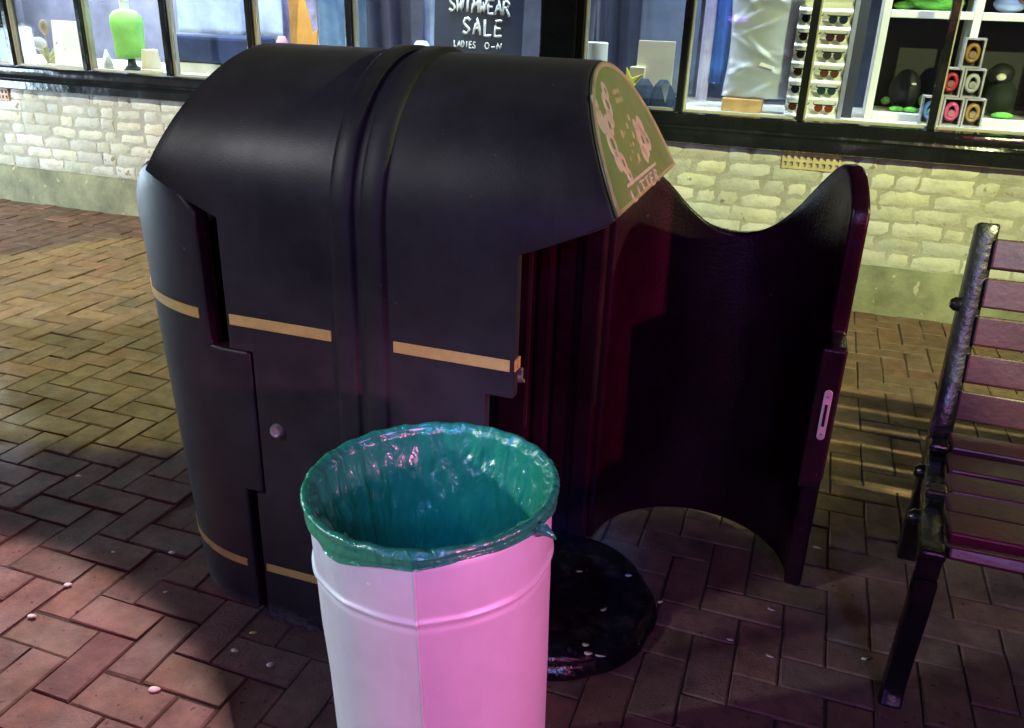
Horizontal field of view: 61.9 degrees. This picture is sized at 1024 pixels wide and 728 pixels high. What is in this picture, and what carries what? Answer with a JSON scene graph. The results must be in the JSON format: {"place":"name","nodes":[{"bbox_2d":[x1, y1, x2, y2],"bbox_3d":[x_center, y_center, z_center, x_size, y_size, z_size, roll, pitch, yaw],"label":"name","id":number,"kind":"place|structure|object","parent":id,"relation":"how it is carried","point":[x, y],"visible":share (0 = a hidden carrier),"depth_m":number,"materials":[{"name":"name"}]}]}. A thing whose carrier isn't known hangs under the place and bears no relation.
{"place":"outdoors","nodes":[
{"label":"outdoors","id":0,"kind":"place"},
{"bbox_2d":[0,198,1023,727],"bbox_3d":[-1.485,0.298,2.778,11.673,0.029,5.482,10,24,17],"label":"pavement","id":1,"kind":"structure","parent":0,"point":[54,388],"depth_m":2.26,"materials":[{"name":"brown brick"}]},
{"bbox_2d":[27,614,35,617],"bbox_3d":[-1.155,0.606,2.052,0.022,0.001,0.014,10,24,17],"label":"petal","id":2,"kind":"object","parent":1,"relation":"on","point":[31,615],"visible":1,"depth_m":2.05,"materials":[{"name":"plant"}]},
{"bbox_2d":[148,686,160,691],"bbox_3d":[-0.775,0.705,1.849,0.025,0.002,0.018,10,24,17],"label":"petal","id":3,"kind":"object","parent":1,"relation":"on","point":[154,689],"visible":1,"depth_m":1.85,"materials":[{"name":"plant"}]},
{"bbox_2d":[309,427,553,727],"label":"trash can","id":4,"kind":"object","parent":1,"relation":"on","point":[462,644],"visible":0.62,"depth_m":1.22,"materials":[{"name":"metal"}]},
{"bbox_2d":[300,422,559,571],"bbox_3d":[-0.112,0.421,1.400,0.412,0.538,0.392,7,24,18],"label":"bin bag","id":5,"kind":"object","parent":4,"relation":"in","point":[431,495],"visible":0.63,"depth_m":1.44,"materials":[{"name":"green plastic"}]},
{"bbox_2d":[136,42,870,680],"bbox_3d":[-0.032,-0.041,1.993,1.662,1.310,0.870,2,23,0],"label":"litter bin","id":6,"kind":"object","parent":1,"relation":"on","point":[344,244],"visible":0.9,"depth_m":1.82,"materials":[{"name":"black plastic"}]},
{"bbox_2d":[136,161,267,607],"bbox_3d":[-0.653,-0.021,2.176,0.418,1.056,0.605,10,24,17],"label":"door","id":7,"kind":"structure","parent":6,"relation":"in","point":[213,384],"depth_m":1.89,"materials":[{"name":"black plastic"}]},
{"bbox_2d":[586,164,870,585],"bbox_3d":[0.535,-0.007,2.237,0.605,1.056,0.434,10,24,17],"label":"door","id":8,"kind":"structure","parent":6,"relation":"in","point":[724,352],"depth_m":2.30,"materials":[{"name":"black plastic"}]},
{"bbox_2d":[879,222,1023,708],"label":"park bench","id":9,"kind":"object","parent":1,"relation":"on","point":[977,489],"visible":1,"depth_m":2.05,"materials":[{"name":"brown wood"}]},
{"bbox_2d":[0,0,1023,323],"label":"shop building","id":10,"kind":"structure","parent":0,"point":[88,134],"depth_m":4.32,"materials":[{"name":"brick"}]},
{"bbox_2d":[0,12,9,64],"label":"window","id":11,"kind":"structure","parent":10,"relation":"in","point":[4,56],"depth_m":5.60,"materials":[{"name":"clear glass"}]},
{"bbox_2d":[0,0,83,69],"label":"window","id":12,"kind":"structure","parent":10,"relation":"in","point":[19,47],"depth_m":5.51,"materials":[{"name":"black paint"}]},
{"bbox_2d":[30,19,65,63],"bbox_3d":[-3.097,-2.158,5.723,0.259,0.281,0.152,10,24,17],"label":"dried plant","id":13,"kind":"object","parent":10,"relation":"on","point":[39,44],"visible":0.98,"depth_m":5.73,"materials":[{"name":"beige plant"}]},
{"bbox_2d":[51,20,82,65],"bbox_3d":[-2.949,-2.147,5.716,0.240,0.280,0.079,10,20,17],"label":"display card","id":14,"kind":"object","parent":10,"relation":"on","point":[65,35],"visible":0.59,"depth_m":5.68,"materials":[{"name":"white paper"}]},
{"bbox_2d":[102,50,114,68],"bbox_3d":[-2.629,-1.978,5.541,0.076,0.120,0.074,10,24,17],"label":"paper cone","id":15,"kind":"object","parent":10,"relation":"on","point":[107,62],"visible":0.85,"depth_m":5.53,"materials":[{"name":"white paper"}]},
{"bbox_2d":[73,0,166,75],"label":"window","id":16,"kind":"structure","parent":10,"relation":"in","point":[81,7],"depth_m":5.33,"materials":[{"name":"black paint"}]},
{"bbox_2d":[109,0,144,70],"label":"vest bust","id":17,"kind":"object","parent":10,"relation":"on","point":[126,25],"visible":0.95,"depth_m":5.41,"materials":[{"name":"fabric"}]},
{"bbox_2d":[140,49,163,71],"bbox_3d":[-2.299,-1.931,5.434,0.138,0.139,0.138,10,24,17],"label":"cream tub","id":18,"kind":"object","parent":10,"relation":"on","point":[151,61],"visible":0.83,"depth_m":5.39,"materials":[{"name":"beige plastic"}]},
{"bbox_2d":[157,0,207,77],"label":"window","id":19,"kind":"structure","parent":10,"relation":"in","point":[166,10],"depth_m":5.14,"materials":[{"name":"black paint"}]},
{"bbox_2d":[176,32,274,73],"bbox_3d":[-1.878,-2.005,5.517,0.720,0.235,0.200,10,24,17],"label":"navy cushion","id":20,"kind":"object","parent":10,"relation":"on","point":[209,53],"visible":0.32,"depth_m":5.44,"materials":[{"name":"fabric"}]},
{"bbox_2d":[176,0,282,42],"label":"hanging sheet","id":21,"kind":"object","parent":10,"relation":"hanging from","point":[214,16],"visible":0.67,"depth_m":5.58,"materials":[{"name":"white fabric"}]},
{"bbox_2d":[243,0,260,48],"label":"window","id":22,"kind":"structure","parent":10,"relation":"in","point":[251,8],"depth_m":4.92,"materials":[{"name":"black paint"}]},
{"bbox_2d":[276,36,287,42],"bbox_3d":[-1.412,-1.892,5.270,0.120,0.250,0.117,10,24,17],"label":"pink pouch","id":23,"kind":"object","parent":10,"relation":"on","point":[281,39],"visible":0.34,"depth_m":5.21,"materials":[{"name":"fabric"}]},
{"bbox_2d":[282,0,319,44],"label":"hanging towel","id":24,"kind":"object","parent":10,"relation":"hanging from","point":[312,7],"visible":0.24,"depth_m":5.49,"materials":[{"name":"fabric"}]},
{"bbox_2d":[288,0,317,44],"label":"hanging towel","id":25,"kind":"object","parent":10,"relation":"on","point":[301,30],"visible":0.47,"depth_m":5.11,"materials":[{"name":"orange fabric"}]},
{"bbox_2d":[318,0,366,46],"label":"hanging towel","id":26,"kind":"object","parent":10,"relation":"hanging from","point":[331,14],"visible":0.28,"depth_m":5.39,"materials":[{"name":"blue fabric"}]},
{"bbox_2d":[344,0,359,46],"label":"window","id":27,"kind":"structure","parent":10,"relation":"in","point":[350,6],"depth_m":4.71,"materials":[{"name":"black paint"}]},
{"bbox_2d":[366,0,411,48],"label":"hanging towel","id":28,"kind":"object","parent":10,"relation":"hanging from","point":[388,24],"visible":0.62,"depth_m":5.09,"materials":[{"name":"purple fabric"}]},
{"bbox_2d":[414,41,428,45],"bbox_3d":[-0.532,-1.766,5.031,0.200,0.260,0.200,10,24,17],"label":"folded bundle","id":29,"kind":"object","parent":10,"relation":"on","point":[425,43],"visible":0.12,"depth_m":4.96,"materials":[{"name":"white fabric"}]},
{"bbox_2d":[422,0,434,45],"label":"hanging towel","id":30,"kind":"object","parent":10,"relation":"hanging from","point":[428,11],"visible":0.16,"depth_m":5.03,"materials":[{"name":"blue fabric"}]},
{"bbox_2d":[434,0,524,55],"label":"chalk board","id":31,"kind":"object","parent":10,"relation":"on","point":[483,26],"visible":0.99,"depth_m":4.71,"materials":[{"name":"stone"}]},
{"bbox_2d":[587,41,607,61],"bbox_3d":[0.452,-1.580,4.615,0.134,0.304,0.134,10,24,17],"label":"white tub","id":32,"kind":"object","parent":10,"relation":"on","point":[597,50],"visible":0.32,"depth_m":4.53,"materials":[{"name":"white plastic"}]},
{"bbox_2d":[594,0,641,74],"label":"hanging towel","id":33,"kind":"object","parent":10,"relation":"hanging from","point":[617,26],"visible":0.66,"depth_m":4.73,"materials":[{"name":"fabric"}]},
{"bbox_2d":[575,0,674,110],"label":"window","id":34,"kind":"structure","parent":10,"relation":"in","point":[583,21],"depth_m":4.31,"materials":[{"name":"black paint"}]},
{"bbox_2d":[626,68,642,85],"bbox_3d":[0.614,-1.488,4.511,0.148,0.152,0.050,10,24,17],"label":"starfish","id":35,"kind":"object","parent":10,"relation":"on","point":[634,80],"visible":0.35,"depth_m":4.49},
{"bbox_2d":[630,66,645,83],"bbox_3d":[0.671,-1.495,4.578,0.080,0.190,0.060,10,24,17],"label":"box","id":36,"kind":"object","parent":10,"relation":"on","point":[635,71],"visible":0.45,"depth_m":4.53,"materials":[{"name":"white cardboard"}]},
{"bbox_2d":[634,78,652,105],"bbox_3d":[0.690,-1.423,4.474,0.170,0.140,0.147,10,24,17],"label":"cloth pyramid","id":37,"kind":"object","parent":10,"relation":"on","point":[643,87],"visible":0.59,"depth_m":4.43,"materials":[{"name":"blue fabric"}]},
{"bbox_2d":[637,40,675,86],"bbox_3d":[0.766,-1.552,4.556,0.195,0.322,0.078,10,21,17],"label":"display card","id":38,"kind":"object","parent":10,"relation":"on","point":[655,59],"visible":0.53,"depth_m":4.50,"materials":[{"name":"white paper"}]},
{"bbox_2d":[650,79,675,107],"bbox_3d":[0.781,-1.404,4.439,0.170,0.140,0.162,10,24,17],"label":"cloth pyramid","id":39,"kind":"object","parent":10,"relation":"on","point":[663,94],"visible":0.87,"depth_m":4.40,"materials":[{"name":"blue fabric"}]},
{"bbox_2d":[639,0,701,93],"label":"hanging towel","id":40,"kind":"object","parent":10,"relation":"hanging from","point":[662,20],"visible":0.46,"depth_m":4.65,"materials":[{"name":"fabric"}]},
{"bbox_2d":[695,0,717,100],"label":"hanging towel","id":41,"kind":"object","parent":10,"relation":"hanging from","point":[706,47],"visible":1,"depth_m":4.50,"materials":[{"name":"white fabric"}]},
{"bbox_2d":[708,0,731,83],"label":"hanging towel","id":42,"kind":"object","parent":10,"relation":"hanging from","point":[719,41],"visible":1,"depth_m":4.46,"materials":[{"name":"fabric"}]},
{"bbox_2d":[675,0,795,119],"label":"window","id":43,"kind":"structure","parent":10,"relation":"in","point":[691,5],"depth_m":4.19,"materials":[{"name":"clear glass"}]},
{"bbox_2d":[707,0,785,100],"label":"hanging towel","id":44,"kind":"object","parent":10,"relation":"hanging from","point":[714,90],"visible":0.04,"depth_m":4.82,"materials":[{"name":"fabric"}]},
{"bbox_2d":[721,0,802,112],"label":"wetsuit display","id":45,"kind":"object","parent":10,"relation":"on","point":[763,34],"visible":0.98,"depth_m":4.30},
{"bbox_2d":[783,0,871,118],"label":"sunglasses rack","id":46,"kind":"object","parent":10,"relation":"on","point":[851,45],"visible":0.83,"depth_m":4.21,"materials":[{"name":"white plastic"}]},
{"bbox_2d":[787,100,809,109],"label":"sunglasses","id":47,"kind":"object","parent":46,"relation":"attached to","point":[792,105],"visible":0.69,"depth_m":4.29,"materials":[{"name":"red plastic"}]},
{"bbox_2d":[790,83,811,92],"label":"sunglasses","id":48,"kind":"object","parent":46,"relation":"attached to","point":[795,88],"visible":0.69,"depth_m":4.26,"materials":[{"name":"teal plastic"}]},
{"bbox_2d":[793,66,814,75],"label":"sunglasses","id":49,"kind":"object","parent":46,"relation":"attached to","point":[797,71],"visible":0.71,"depth_m":4.23,"materials":[{"name":"brown plastic"}]},
{"bbox_2d":[795,49,817,57],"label":"sunglasses","id":50,"kind":"object","parent":46,"relation":"attached to","point":[800,53],"visible":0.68,"depth_m":4.20,"materials":[{"name":"black plastic"}]},
{"bbox_2d":[798,31,820,40],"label":"sunglasses","id":51,"kind":"object","parent":46,"relation":"attached to","point":[803,36],"visible":0.66,"depth_m":4.17,"materials":[{"name":"plastic"}]},
{"bbox_2d":[801,13,823,22],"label":"sunglasses","id":52,"kind":"object","parent":46,"relation":"attached to","point":[806,18],"visible":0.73,"depth_m":4.15,"materials":[{"name":"plastic"}]},
{"bbox_2d":[813,102,835,112],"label":"sunglasses","id":53,"kind":"object","parent":46,"relation":"attached to","point":[819,107],"visible":1,"depth_m":4.25,"materials":[{"name":"plastic"}]},
{"bbox_2d":[816,85,838,94],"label":"sunglasses","id":54,"kind":"object","parent":46,"relation":"attached to","point":[830,90],"visible":1,"depth_m":4.22,"materials":[{"name":"teal plastic"}]},
{"bbox_2d":[819,67,841,77],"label":"sunglasses","id":55,"kind":"object","parent":46,"relation":"attached to","point":[833,73],"visible":1,"depth_m":4.19,"materials":[{"name":"orange plastic"}]},
{"bbox_2d":[822,50,844,59],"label":"sunglasses","id":56,"kind":"object","parent":46,"relation":"attached to","point":[836,55],"visible":1,"depth_m":4.16,"materials":[{"name":"grey plastic"}]},
{"bbox_2d":[825,32,847,41],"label":"sunglasses","id":57,"kind":"object","parent":46,"relation":"attached to","point":[829,37],"visible":1,"depth_m":4.13,"materials":[{"name":"red plastic"}]},
{"bbox_2d":[827,14,850,23],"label":"sunglasses","id":58,"kind":"object","parent":46,"relation":"attached to","point":[832,19],"visible":1,"depth_m":4.10,"materials":[{"name":"blue plastic"}]},
{"bbox_2d":[795,0,952,128],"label":"window","id":59,"kind":"structure","parent":10,"relation":"in","point":[817,9],"depth_m":4.02,"materials":[{"name":"clear glass"}]},
{"bbox_2d":[917,95,943,124],"bbox_3d":[2.034,-1.236,4.151,0.089,0.132,0.080,10,24,17],"label":"watch box","id":60,"kind":"object","parent":10,"relation":"on","point":[924,109],"visible":0.41,"depth_m":4.14,"materials":[{"name":"white cardboard"}]},
{"bbox_2d":[862,0,1023,128],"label":"cubby shelf","id":61,"kind":"object","parent":10,"relation":"on","point":[912,39],"visible":0.67,"depth_m":4.31,"materials":[{"name":"white paint"}]},
{"bbox_2d":[881,69,924,112],"bbox_3d":[1.999,-1.387,4.325,0.200,0.200,0.188,-16,29,-36],"label":"dark toy","id":62,"kind":"object","parent":61,"relation":"on","point":[904,88],"visible":0.89,"depth_m":4.31,"materials":[{"name":"black plastic"}]},
{"bbox_2d":[984,63,1016,118],"bbox_3d":[2.405,-1.344,4.193,0.148,0.250,0.200,10,24,17],"label":"dark toy","id":63,"kind":"object","parent":61,"relation":"on","point":[1000,94],"visible":1,"depth_m":4.17,"materials":[{"name":"black plastic"}]},
{"bbox_2d":[993,0,1023,12],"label":"grey toy","id":64,"kind":"object","parent":61,"relation":"on","point":[1008,6],"visible":1,"depth_m":4.02,"materials":[{"name":"blue fabric"}]},
{"bbox_2d":[938,97,965,126],"bbox_3d":[2.122,-1.221,4.123,0.089,0.132,0.080,10,24,17],"label":"watch box","id":65,"kind":"object","parent":10,"relation":"on","point":[951,111],"visible":0.99,"depth_m":4.11,"materials":[{"name":"white cardboard"}]},
{"bbox_2d":[943,67,964,97],"bbox_3d":[2.098,-1.349,4.080,0.089,0.132,0.080,10,24,17],"label":"watch box","id":66,"kind":"object","parent":65,"relation":"on","point":[954,80],"visible":0.84,"depth_m":4.06,"materials":[{"name":"red plastic"}]},
{"bbox_2d":[959,98,986,127],"bbox_3d":[2.209,-1.206,4.096,0.089,0.132,0.080,10,24,17],"label":"watch box","id":67,"kind":"object","parent":10,"relation":"on","point":[972,113],"visible":0.99,"depth_m":4.08,"materials":[{"name":"white cardboard"}]},
{"bbox_2d":[959,68,986,98],"bbox_3d":[2.185,-1.334,4.052,0.089,0.132,0.080,10,24,17],"label":"watch box","id":68,"kind":"object","parent":67,"relation":"on","point":[972,82],"visible":0.98,"depth_m":4.04,"materials":[{"name":"white cardboard"}]},
{"bbox_2d":[958,37,987,68],"bbox_3d":[2.163,-1.461,4.008,0.089,0.132,0.080,10,24,17],"label":"watch box","id":69,"kind":"object","parent":68,"relation":"on","point":[972,53],"visible":1,"depth_m":4.00,"materials":[{"name":"orange cardboard"}]},
{"bbox_2d":[926,0,1023,135],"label":"window","id":70,"kind":"structure","parent":10,"relation":"in","point":[956,8],"depth_m":3.85,"materials":[{"name":"clear glass"}]},
{"bbox_2d":[894,0,965,10],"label":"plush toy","id":71,"kind":"object","parent":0,"point":[937,5],"visible":0.94,"depth_m":4.16,"materials":[{"name":"green fabric"}]}
]}

